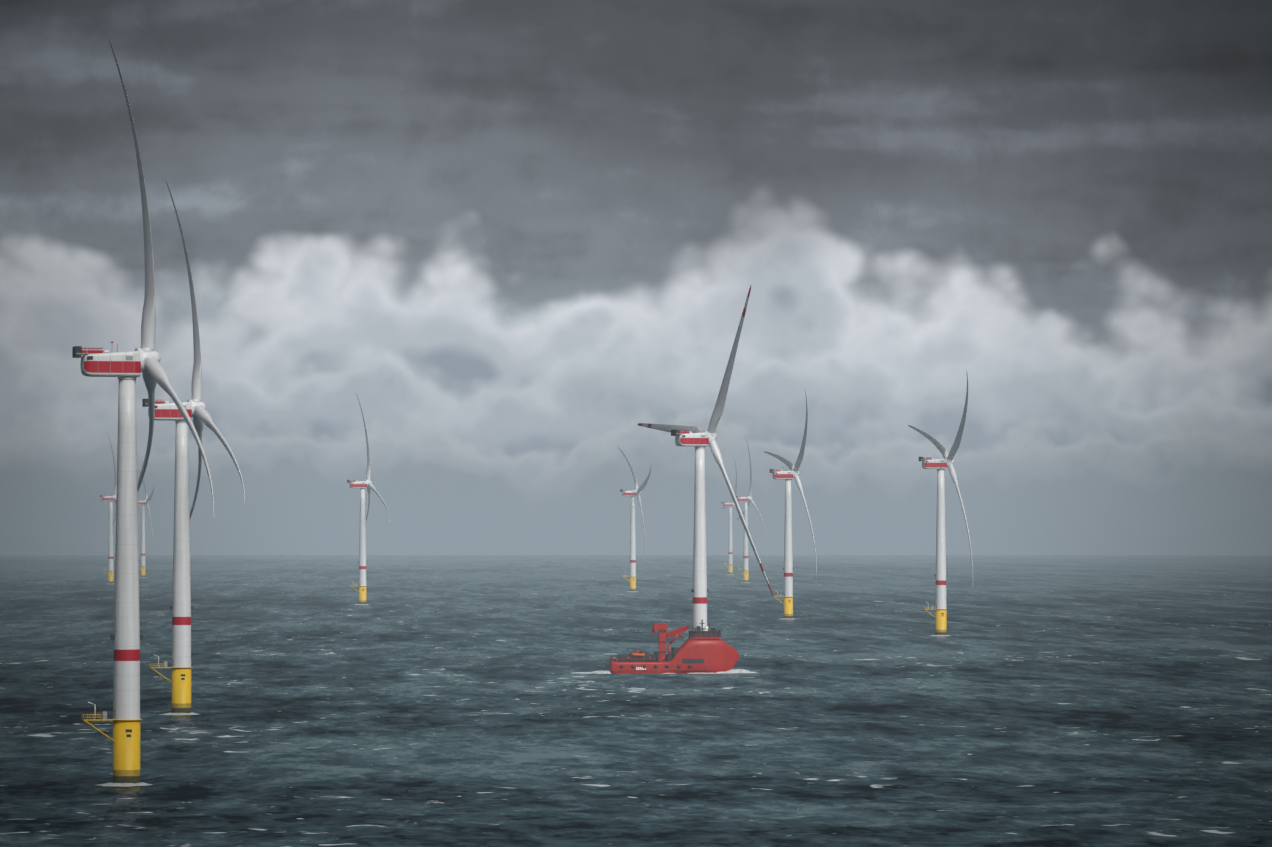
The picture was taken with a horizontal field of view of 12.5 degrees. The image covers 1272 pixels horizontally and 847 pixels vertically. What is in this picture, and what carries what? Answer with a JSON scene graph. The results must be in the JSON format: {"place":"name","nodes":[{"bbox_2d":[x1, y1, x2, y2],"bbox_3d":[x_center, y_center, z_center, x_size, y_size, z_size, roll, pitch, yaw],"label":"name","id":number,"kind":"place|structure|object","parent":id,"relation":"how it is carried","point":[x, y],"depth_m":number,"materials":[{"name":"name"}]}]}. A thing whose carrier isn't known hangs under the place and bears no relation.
{"place":"outdoors","nodes":[
{"label":"outdoors","id":0,"kind":"place"},
{"bbox_2d":[0,555,1271,846],"bbox_3d":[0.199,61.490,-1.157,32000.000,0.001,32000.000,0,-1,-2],"label":"sea","id":1,"kind":"structure","parent":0,"point":[1028,701],"depth_m":2141.60,"materials":[{"name":"liquid"}]},
{"bbox_2d":[100,436,116,583],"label":"wind turbine","id":2,"kind":"object","parent":1,"relation":"on","point":[110,499],"depth_m":6966.49,"materials":[{"name":"white metal"}]},
{"bbox_2d":[72,38,213,786],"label":"wind turbine","id":3,"kind":"object","parent":1,"relation":"on","point":[127,368],"depth_m":1413.43,"materials":[{"name":"white metal"}]},
{"bbox_2d":[137,468,153,577],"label":"wind turbine","id":4,"kind":"object","parent":1,"relation":"on","point":[143,504],"depth_m":7966.28,"materials":[{"name":"white metal"}]},
{"bbox_2d":[142,179,244,714],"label":"wind turbine","id":5,"kind":"object","parent":1,"relation":"on","point":[181,607],"depth_m":1963.37,"materials":[{"name":"white metal"}]},
{"bbox_2d":[347,394,389,604],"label":"wind turbine","id":6,"kind":"object","parent":1,"relation":"on","point":[362,486],"depth_m":4962.27,"materials":[{"name":"white metal"}]},
{"bbox_2d":[618,447,650,591],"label":"wind turbine","id":7,"kind":"object","parent":1,"relation":"on","point":[633,494],"depth_m":6055.71,"materials":[{"name":"white metal"}]},
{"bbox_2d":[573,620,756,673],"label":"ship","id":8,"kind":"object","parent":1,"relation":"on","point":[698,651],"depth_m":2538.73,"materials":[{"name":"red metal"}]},
{"bbox_2d":[637,286,772,630],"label":"wind turbine","id":9,"kind":"object","parent":1,"relation":"on","point":[698,439],"depth_m":2556.09,"materials":[{"name":"white metal"}]},
{"bbox_2d":[721,458,743,574],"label":"wind turbine","id":10,"kind":"object","parent":1,"relation":"on","point":[730,546],"depth_m":8521.53,"materials":[{"name":"white metal"}]},
{"bbox_2d":[736,436,766,582],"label":"wind turbine","id":11,"kind":"object","parent":1,"relation":"on","point":[747,500],"depth_m":7138.78,"materials":[{"name":"white metal"}]},
{"bbox_2d":[764,392,816,618],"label":"wind turbine","id":12,"kind":"object","parent":1,"relation":"on","point":[788,477],"depth_m":4130.53,"materials":[{"name":"white metal"}]},
{"bbox_2d":[908,370,972,635],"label":"wind turbine","id":13,"kind":"object","parent":1,"relation":"on","point":[941,466],"depth_m":3460.15,"materials":[{"name":"white metal"}]},
{"bbox_2d":[0,0,1271,554],"label":"sky","id":14,"kind":"structure","parent":0,"point":[524,236],"materials":[{"name":"grey"}]}
]}

